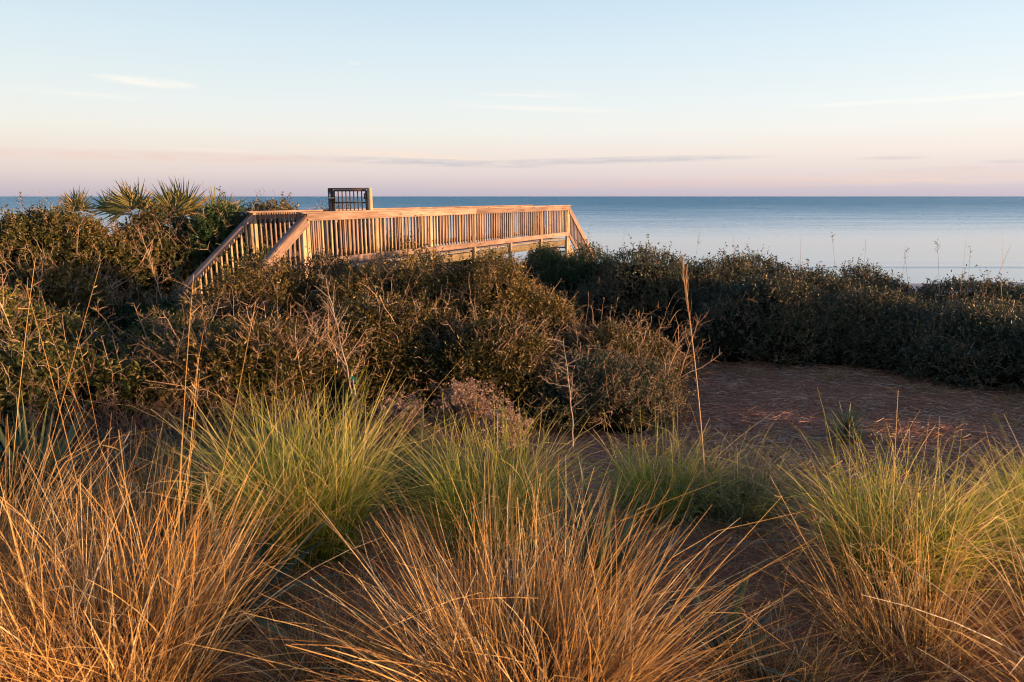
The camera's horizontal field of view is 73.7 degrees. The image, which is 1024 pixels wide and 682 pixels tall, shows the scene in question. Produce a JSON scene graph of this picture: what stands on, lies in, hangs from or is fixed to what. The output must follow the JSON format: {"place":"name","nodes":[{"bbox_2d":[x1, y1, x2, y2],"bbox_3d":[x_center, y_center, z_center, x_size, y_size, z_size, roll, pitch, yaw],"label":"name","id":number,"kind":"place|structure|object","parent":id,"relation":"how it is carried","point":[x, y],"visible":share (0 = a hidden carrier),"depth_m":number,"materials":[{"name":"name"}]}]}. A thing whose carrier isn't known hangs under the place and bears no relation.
{"place":"outdoors","nodes":[
{"label":"outdoors","id":0,"kind":"place"},
{"bbox_2d":[0,282,1023,681],"bbox_3d":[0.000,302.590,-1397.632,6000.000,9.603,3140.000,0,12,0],"label":"ground","id":1,"kind":"structure","parent":0,"point":[702,528],"depth_m":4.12,"materials":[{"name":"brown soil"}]},
{"bbox_2d":[0,246,42,342],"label":"bare sapling","id":2,"kind":"object","parent":1,"relation":"on","point":[1,306],"visible":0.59,"depth_m":6.70,"materials":[{"name":"brown plant"}]},
{"bbox_2d":[0,276,109,324],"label":"shrub","id":3,"kind":"object","parent":1,"relation":"on","point":[12,297],"visible":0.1,"depth_m":8.78,"materials":[{"name":"green plant"}]},
{"bbox_2d":[0,230,134,334],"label":"shrub","id":4,"kind":"object","parent":1,"relation":"on","point":[67,286],"visible":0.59,"depth_m":11.47,"materials":[{"name":"green plant"}]},
{"bbox_2d":[51,185,100,229],"bbox_3d":[-10.493,-2.592,16.543,1.354,2.364,0.264,2,12,9],"label":"palmetto","id":5,"kind":"object","parent":1,"relation":"on","point":[79,206],"visible":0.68,"depth_m":16.39,"materials":[{"name":"green plant"}]},
{"bbox_2d":[0,280,153,358],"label":"shrub","id":6,"kind":"object","parent":1,"relation":"on","point":[73,324],"visible":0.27,"depth_m":7.28,"materials":[{"name":"green plant"}]},
{"bbox_2d":[0,188,158,307],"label":"shrub","id":7,"kind":"object","parent":1,"relation":"on","point":[39,229],"visible":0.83,"depth_m":12.85,"materials":[{"name":"green plant"}]},
{"bbox_2d":[0,392,158,535],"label":"yucca","id":8,"kind":"object","parent":1,"relation":"on","point":[22,449],"visible":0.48,"depth_m":4.19,"materials":[{"name":"green plant"}]},
{"bbox_2d":[0,314,177,471],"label":"shrub","id":9,"kind":"object","parent":1,"relation":"on","point":[96,370],"visible":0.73,"depth_m":5.96,"materials":[{"name":"green plant"}]},
{"bbox_2d":[0,376,183,479],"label":"brushwood","id":10,"kind":"object","parent":1,"relation":"on","point":[101,426],"visible":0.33,"depth_m":5.49,"materials":[{"name":"brown plant"}]},
{"bbox_2d":[0,548,198,681],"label":"dry grass","id":11,"kind":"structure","parent":1,"relation":"on","point":[60,643],"depth_m":2.15,"materials":[{"name":"beige plant"}]},
{"bbox_2d":[84,189,130,231],"bbox_3d":[-9.769,-2.623,16.824,1.332,2.337,0.244,-2,12,-7],"label":"palmetto","id":12,"kind":"object","parent":1,"relation":"on","point":[103,205],"visible":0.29,"depth_m":16.59,"materials":[{"name":"green plant"}]},
{"bbox_2d":[0,263,251,647],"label":"dry grass","id":13,"kind":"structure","parent":1,"relation":"on","point":[4,527],"depth_m":2.98,"materials":[{"name":"brown plant"}]},
{"bbox_2d":[93,178,161,226],"bbox_3d":[-9.046,-2.625,16.225,1.803,2.556,0.378,0,12,0],"label":"palmetto","id":14,"kind":"object","parent":1,"relation":"on","point":[131,201],"visible":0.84,"depth_m":16.09,"materials":[{"name":"green plant"}]},
{"bbox_2d":[11,321,246,550],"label":"dry grass","id":15,"kind":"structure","parent":1,"relation":"on","point":[145,510],"depth_m":3.97,"materials":[{"name":"brown plant"}]},
{"bbox_2d":[119,213,174,297],"bbox_3d":[-6.770,-1.226,12.764,0.815,2.339,0.725,-9,15,-37],"label":"bare sapling","id":16,"kind":"object","parent":1,"relation":"on","point":[148,254],"visible":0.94,"depth_m":12.73,"materials":[{"name":"brown plant"}]},
{"bbox_2d":[1,360,301,495],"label":"brushwood","id":17,"kind":"object","parent":1,"relation":"on","point":[150,443],"visible":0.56,"depth_m":5.32,"materials":[{"name":"plant"}]},
{"bbox_2d":[83,256,227,333],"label":"shrub","id":18,"kind":"object","parent":1,"relation":"on","point":[165,302],"visible":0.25,"depth_m":11.61,"materials":[{"name":"green plant"}]},
{"bbox_2d":[110,182,209,301],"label":"shrub","id":19,"kind":"object","parent":1,"relation":"on","point":[165,242],"visible":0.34,"depth_m":13.85,"materials":[{"name":"green plant"}]},
{"bbox_2d":[69,291,268,436],"bbox_3d":[-3.672,0.322,7.942,3.300,1.780,3.384,0,12,0],"label":"shrub","id":20,"kind":"object","parent":1,"relation":"on","point":[125,339],"visible":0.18,"depth_m":7.32,"materials":[{"name":"green plant"}]},
{"bbox_2d":[142,175,214,217],"bbox_3d":[-7.907,-2.555,16.040,2.243,2.651,0.757,3,12,13],"label":"palmetto","id":21,"kind":"object","parent":1,"relation":"on","point":[182,198],"visible":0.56,"depth_m":15.92,"materials":[{"name":"green plant"}]},
{"bbox_2d":[0,275,396,681],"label":"dry grass","id":22,"kind":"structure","parent":1,"relation":"on","point":[184,627],"depth_m":2.37,"materials":[{"name":"beige plant"}]},
{"bbox_2d":[200,186,248,222],"bbox_3d":[-6.927,-2.521,16.738,1.200,2.589,0.519,0,12,0],"label":"palmetto","id":23,"kind":"object","parent":1,"relation":"on","point":[229,201],"visible":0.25,"depth_m":16.37,"materials":[{"name":"green plant"}]},
{"bbox_2d":[77,472,372,681],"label":"yucca","id":24,"kind":"object","parent":1,"relation":"on","point":[285,570],"visible":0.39,"depth_m":3.08,"materials":[{"name":"green plant"}]},
{"bbox_2d":[170,183,287,295],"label":"shrub","id":25,"kind":"object","parent":1,"relation":"on","point":[211,228],"visible":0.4,"depth_m":14.09,"materials":[{"name":"green plant"}]},
{"bbox_2d":[84,388,379,564],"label":"green grass","id":26,"kind":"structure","parent":1,"relation":"on","point":[198,492],"depth_m":4.32,"materials":[{"name":"green plant"}]},
{"bbox_2d":[152,241,326,328],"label":"shrub","id":27,"kind":"object","parent":1,"relation":"on","point":[258,291],"visible":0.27,"depth_m":9.33,"materials":[{"name":"green plant"}]},
{"bbox_2d":[66,283,416,456],"bbox_3d":[-2.610,0.432,6.833,2.967,2.093,2.714,3,12,13],"label":"shrub","id":28,"kind":"object","parent":1,"relation":"on","point":[221,363],"visible":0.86,"depth_m":6.29,"materials":[{"name":"green plant"}]},
{"bbox_2d":[109,356,398,481],"bbox_3d":[-1.977,0.654,5.519,2.043,1.056,1.878,10,16,39],"label":"brushwood","id":29,"kind":"object","parent":1,"relation":"on","point":[270,408],"visible":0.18,"depth_m":5.53,"materials":[{"name":"plant"}]},
{"bbox_2d":[216,282,302,358],"bbox_3d":[-2.368,0.221,6.444,0.744,1.600,0.613,0,12,0],"label":"bare sapling","id":30,"kind":"object","parent":1,"relation":"on","point":[249,319],"visible":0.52,"depth_m":6.39,"materials":[{"name":"brown plant"}]},
{"bbox_2d":[40,344,498,626],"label":"green grass","id":31,"kind":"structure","parent":1,"relation":"on","point":[346,493],"depth_m":3.68,"materials":[{"name":"green plant"}]},
{"bbox_2d":[100,533,468,681],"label":"dry grass","id":32,"kind":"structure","parent":1,"relation":"on","point":[276,658],"depth_m":2.65,"materials":[{"name":"beige plant"}]},
{"bbox_2d":[240,191,344,283],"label":"shrub","id":33,"kind":"object","parent":1,"relation":"on","point":[274,204],"visible":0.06,"depth_m":16.92,"materials":[{"name":"green plant"}]},
{"bbox_2d":[253,244,385,329],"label":"shrub","id":34,"kind":"object","parent":1,"relation":"on","point":[327,268],"visible":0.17,"depth_m":9.87,"materials":[{"name":"green plant"}]},
{"bbox_2d":[310,273,371,441],"bbox_3d":[-1.555,0.199,6.290,0.548,1.674,0.290,0,12,0],"label":"bare sapling","id":35,"kind":"object","parent":1,"relation":"on","point":[345,363],"visible":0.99,"depth_m":6.23,"materials":[{"name":"brown plant"}]},
{"bbox_2d":[350,374,365,445],"bbox_3d":[-1.413,0.679,6.288,0.122,0.776,0.036,0,12,0],"label":"plant cane","id":36,"kind":"object","parent":1,"relation":"on","point":[353,378],"visible":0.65,"depth_m":6.25,"materials":[{"name":"brown plant"}]},
{"bbox_2d":[313,199,404,247],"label":"shrub","id":37,"kind":"object","parent":1,"relation":"on","point":[341,225],"visible":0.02,"depth_m":19.92,"materials":[{"name":"green plant"}]},
{"bbox_2d":[263,231,498,331],"bbox_3d":[-1.710,-0.419,10.044,3.920,2.351,3.064,0,12,0],"label":"shrub","id":38,"kind":"object","parent":1,"relation":"on","point":[416,284],"visible":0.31,"depth_m":9.50,"materials":[{"name":"green plant"}]},
{"bbox_2d":[172,205,592,296],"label":"boardwalk","id":39,"kind":"structure","parent":1,"relation":"on","point":[304,229],"depth_m":16.76,"materials":[{"name":"brown wood"}]},
{"bbox_2d":[328,188,374,261],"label":"metal gate","id":40,"kind":"structure","parent":39,"relation":"on","point":[367,198],"depth_m":15.73,"materials":[{"name":"brown metal"}]},
{"bbox_2d":[298,277,505,423],"bbox_3d":[-1.591,0.062,8.151,3.091,1.794,2.604,0,12,0],"label":"shrub","id":41,"kind":"object","parent":1,"relation":"on","point":[410,324],"visible":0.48,"depth_m":7.49,"materials":[{"name":"green plant"}]},
{"bbox_2d":[347,225,460,282],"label":"shrub","id":42,"kind":"object","parent":1,"relation":"on","point":[405,260],"visible":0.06,"depth_m":18.06,"materials":[{"name":"green plant"}]},
{"bbox_2d":[369,385,442,451],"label":"flower shrub","id":43,"kind":"object","parent":1,"relation":"on","point":[396,409],"visible":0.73,"depth_m":5.96,"materials":[{"name":"pink plant"}]},
{"bbox_2d":[312,402,544,526],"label":"green grass","id":44,"kind":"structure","parent":1,"relation":"on","point":[399,481],"depth_m":4.80,"materials":[{"name":"green plant"}]},
{"bbox_2d":[430,377,508,447],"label":"flower shrub","id":45,"kind":"object","parent":1,"relation":"on","point":[458,398],"visible":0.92,"depth_m":6.12,"materials":[{"name":"pink plant"}]},
{"bbox_2d":[302,384,664,590],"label":"green grass","id":46,"kind":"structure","parent":1,"relation":"on","point":[464,490],"depth_m":3.88,"materials":[{"name":"green plant"}]},
{"bbox_2d":[441,244,526,283],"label":"shrub","id":47,"kind":"object","parent":1,"relation":"on","point":[469,260],"visible":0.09,"depth_m":19.96,"materials":[{"name":"green plant"}]},
{"bbox_2d":[402,301,579,430],"bbox_3d":[-0.270,0.326,7.920,2.585,1.558,2.364,0,12,0],"label":"shrub","id":48,"kind":"object","parent":1,"relation":"on","point":[499,352],"visible":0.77,"depth_m":7.34,"materials":[{"name":"green plant"}]},
{"bbox_2d":[410,240,586,355],"bbox_3d":[-0.365,-0.238,9.576,3.356,2.359,2.829,0,12,0],"label":"shrub","id":49,"kind":"object","parent":1,"relation":"on","point":[489,294],"visible":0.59,"depth_m":9.19,"materials":[{"name":"green plant"}]},
{"bbox_2d":[469,399,534,459],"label":"flower shrub","id":50,"kind":"object","parent":1,"relation":"on","point":[506,412],"visible":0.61,"depth_m":5.70,"materials":[{"name":"grey plant"}]},
{"bbox_2d":[0,472,1023,681],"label":"dry grass litter","id":51,"kind":"object","parent":1,"relation":"on","point":[660,554],"visible":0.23,"depth_m":3.36,"materials":[{"name":"brown plant"}]},
{"bbox_2d":[187,437,864,681],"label":"dry grass","id":52,"kind":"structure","parent":1,"relation":"on","point":[478,661],"depth_m":2.36,"materials":[{"name":"beige plant"}]},
{"bbox_2d":[513,235,579,292],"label":"shrub","id":53,"kind":"object","parent":1,"relation":"on","point":[541,263],"visible":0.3,"depth_m":13.99,"materials":[{"name":"green plant"}]},
{"bbox_2d":[519,246,594,268],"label":"shrub","id":54,"kind":"object","parent":1,"relation":"on","point":[561,254],"visible":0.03,"depth_m":20.50,"materials":[{"name":"green plant"}]},
{"bbox_2d":[547,338,589,454],"bbox_3d":[0.496,0.512,6.149,0.388,1.139,0.290,4,12,16],"label":"bare sapling","id":55,"kind":"object","parent":1,"relation":"on","point":[568,386],"visible":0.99,"depth_m":6.11,"materials":[{"name":"brown plant"}]},
{"bbox_2d":[527,227,627,326],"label":"shrub","id":56,"kind":"object","parent":1,"relation":"on","point":[585,272],"visible":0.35,"depth_m":13.49,"materials":[{"name":"green plant"}]},
{"bbox_2d":[515,332,697,436],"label":"shrub","id":57,"kind":"object","parent":1,"relation":"on","point":[624,391],"visible":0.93,"depth_m":7.19,"materials":[{"name":"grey plant"}]},
{"bbox_2d":[494,453,729,628],"bbox_3d":[0.442,0.921,3.214,1.137,0.787,1.149,0,12,0],"label":"yucca","id":58,"kind":"object","parent":1,"relation":"on","point":[615,566],"visible":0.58,"depth_m":3.27,"materials":[{"name":"green plant"}]},
{"bbox_2d":[537,293,724,409],"bbox_3d":[1.365,0.185,8.829,2.708,1.645,2.648,11,16,42],"label":"shrub","id":59,"kind":"object","parent":1,"relation":"on","point":[627,339],"visible":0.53,"depth_m":8.62,"materials":[{"name":"green plant"}]},
{"bbox_2d":[560,234,719,356],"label":"shrub","id":60,"kind":"object","parent":1,"relation":"on","point":[641,284],"visible":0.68,"depth_m":12.07,"materials":[{"name":"green plant"}]},
{"bbox_2d":[539,399,806,553],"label":"green grass","id":61,"kind":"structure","parent":1,"relation":"on","point":[638,477],"depth_m":4.37,"materials":[{"name":"green plant"}]},
{"bbox_2d":[667,250,706,516],"bbox_3d":[1.085,0.298,4.146,0.311,1.690,0.107,0,12,0],"label":"sea oat","id":62,"kind":"object","parent":1,"relation":"on","point":[685,285],"visible":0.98,"depth_m":4.08,"materials":[{"name":"plant"}]},
{"bbox_2d":[662,310,712,389],"bbox_3d":[2.181,0.221,8.501,0.653,1.207,0.594,0,12,0],"label":"bare sapling","id":63,"kind":"object","parent":1,"relation":"on","point":[697,321],"visible":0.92,"depth_m":8.49,"materials":[{"name":"brown plant"}]},
{"bbox_2d":[690,364,720,376],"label":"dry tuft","id":64,"kind":"object","parent":1,"relation":"on","point":[712,372],"visible":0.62,"depth_m":10.61,"materials":[{"name":"brown plant"}]},
{"bbox_2d":[676,242,774,353],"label":"shrub","id":65,"kind":"object","parent":1,"relation":"on","point":[705,278],"visible":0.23,"depth_m":12.43,"materials":[{"name":"green plant"}]},
{"bbox_2d":[642,552,818,681],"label":"yucca","id":66,"kind":"object","parent":1,"relation":"on","point":[734,615],"visible":0.52,"depth_m":2.79,"materials":[{"name":"green plant"}]},
{"bbox_2d":[614,403,856,549],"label":"green grass","id":67,"kind":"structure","parent":1,"relation":"on","point":[738,491],"depth_m":4.25,"materials":[{"name":"green plant"}]},
{"bbox_2d":[733,366,770,378],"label":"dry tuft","id":68,"kind":"object","parent":1,"relation":"on","point":[752,372],"visible":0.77,"depth_m":10.28,"materials":[{"name":"brown plant"}]},
{"bbox_2d":[709,238,802,283],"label":"shrub","id":69,"kind":"object","parent":1,"relation":"on","point":[769,262],"visible":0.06,"depth_m":14.18,"materials":[{"name":"green plant"}]},
{"bbox_2d":[681,261,842,369],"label":"shrub","id":70,"kind":"object","parent":1,"relation":"on","point":[757,319],"visible":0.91,"depth_m":10.79,"materials":[{"name":"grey plant"}]},
{"bbox_2d":[568,558,963,681],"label":"dry grass","id":71,"kind":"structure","parent":1,"relation":"on","point":[812,677],"depth_m":2.61,"materials":[{"name":"beige plant"}]},
{"bbox_2d":[726,538,813,546],"bbox_3d":[1.449,1.115,3.787,0.541,0.026,0.014,-1,12,-5],"label":"fallen stick","id":72,"kind":"object","parent":1,"relation":"on","point":[757,543],"visible":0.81,"depth_m":3.78,"materials":[{"name":"brown wood"}]},
{"bbox_2d":[582,363,1004,495],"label":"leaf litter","id":73,"kind":"object","parent":1,"relation":"on","point":[801,414],"visible":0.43,"depth_m":7.53,"materials":[{"name":"brown plant"}]},
{"bbox_2d":[759,258,865,305],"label":"shrub","id":74,"kind":"object","parent":1,"relation":"on","point":[830,286],"visible":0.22,"depth_m":12.15,"materials":[{"name":"green plant"}]},
{"bbox_2d":[821,367,861,382],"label":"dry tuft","id":75,"kind":"object","parent":1,"relation":"on","point":[832,376],"visible":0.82,"depth_m":9.61,"materials":[{"name":"brown plant"}]},
{"bbox_2d":[812,402,875,445],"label":"yucca","id":76,"kind":"object","parent":1,"relation":"on","point":[848,427],"visible":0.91,"depth_m":6.50,"materials":[{"name":"green plant"}]},
{"bbox_2d":[808,249,919,296],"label":"shrub","id":77,"kind":"object","parent":1,"relation":"on","point":[882,280],"visible":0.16,"depth_m":13.09,"materials":[{"name":"green plant"}]},
{"bbox_2d":[788,277,940,372],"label":"shrub","id":78,"kind":"object","parent":1,"relation":"on","point":[857,329],"visible":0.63,"depth_m":10.30,"materials":[{"name":"green plant"}]},
{"bbox_2d":[712,387,1023,666],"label":"green grass","id":79,"kind":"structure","parent":1,"relation":"on","point":[941,535],"depth_m":3.28,"materials":[{"name":"green plant"}]},
{"bbox_2d":[718,415,1023,681],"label":"dry grass","id":80,"kind":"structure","parent":1,"relation":"on","point":[1009,657],"depth_m":2.36,"materials":[{"name":"beige plant"}]},
{"bbox_2d":[737,387,1023,681],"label":"dry grass","id":81,"kind":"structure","parent":1,"relation":"on","point":[889,634],"depth_m":2.78,"materials":[{"name":"beige plant"}]},
{"bbox_2d":[905,381,953,395],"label":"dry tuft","id":82,"kind":"object","parent":1,"relation":"on","point":[927,390],"visible":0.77,"depth_m":8.82,"materials":[{"name":"brown plant"}]},
{"bbox_2d":[934,238,939,303],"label":"reed stalk","id":83,"kind":"object","parent":1,"relation":"on","point":[938,265],"visible":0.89,"depth_m":11.69,"materials":[{"name":"brown plant"}]},
{"bbox_2d":[861,291,1023,395],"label":"shrub","id":84,"kind":"object","parent":1,"relation":"on","point":[961,346],"visible":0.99,"depth_m":9.14,"materials":[{"name":"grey plant"}]},
{"bbox_2d":[900,441,1023,613],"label":"green grass","id":85,"kind":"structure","parent":1,"relation":"on","point":[1015,526],"depth_m":3.42,"materials":[{"name":"green plant"}]},
{"bbox_2d":[902,263,1023,305],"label":"shrub","id":86,"kind":"object","parent":1,"relation":"on","point":[1016,291],"visible":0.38,"depth_m":12.28,"materials":[{"name":"green plant"}]},
{"bbox_2d":[910,416,1023,537],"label":"green grass","id":87,"kind":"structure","parent":1,"relation":"on","point":[991,474],"depth_m":4.05,"materials":[{"name":"green plant"}]},
{"bbox_2d":[912,281,1023,314],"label":"shrub","id":88,"kind":"object","parent":1,"relation":"on","point":[1003,301],"visible":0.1,"depth_m":11.05,"materials":[{"name":"green plant"}]},
{"bbox_2d":[978,410,1023,427],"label":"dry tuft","id":89,"kind":"object","parent":1,"relation":"on","point":[1014,423],"visible":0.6,"depth_m":7.50,"materials":[{"name":"brown plant"}]},
{"bbox_2d":[987,386,1023,406],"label":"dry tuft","id":90,"kind":"object","parent":1,"relation":"on","point":[1000,400],"visible":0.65,"depth_m":8.37,"materials":[{"name":"brown plant"}]},
{"bbox_2d":[1009,336,1023,389],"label":"shrub","id":91,"kind":"object","parent":1,"relation":"on","point":[1021,364],"visible":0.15,"depth_m":8.70,"materials":[{"name":"green plant"}]},
{"bbox_2d":[0,196,1023,283],"bbox_3d":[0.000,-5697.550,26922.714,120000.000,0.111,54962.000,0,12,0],"label":"water","id":92,"kind":"structure","parent":0,"point":[888,231],"depth_m":191.34,"materials":[{"name":"blue liquid"}]},
{"bbox_2d":[0,0,1023,195],"label":"sky","id":93,"kind":"structure","parent":0,"point":[241,97],"materials":[{"name":"blue"}]}
]}

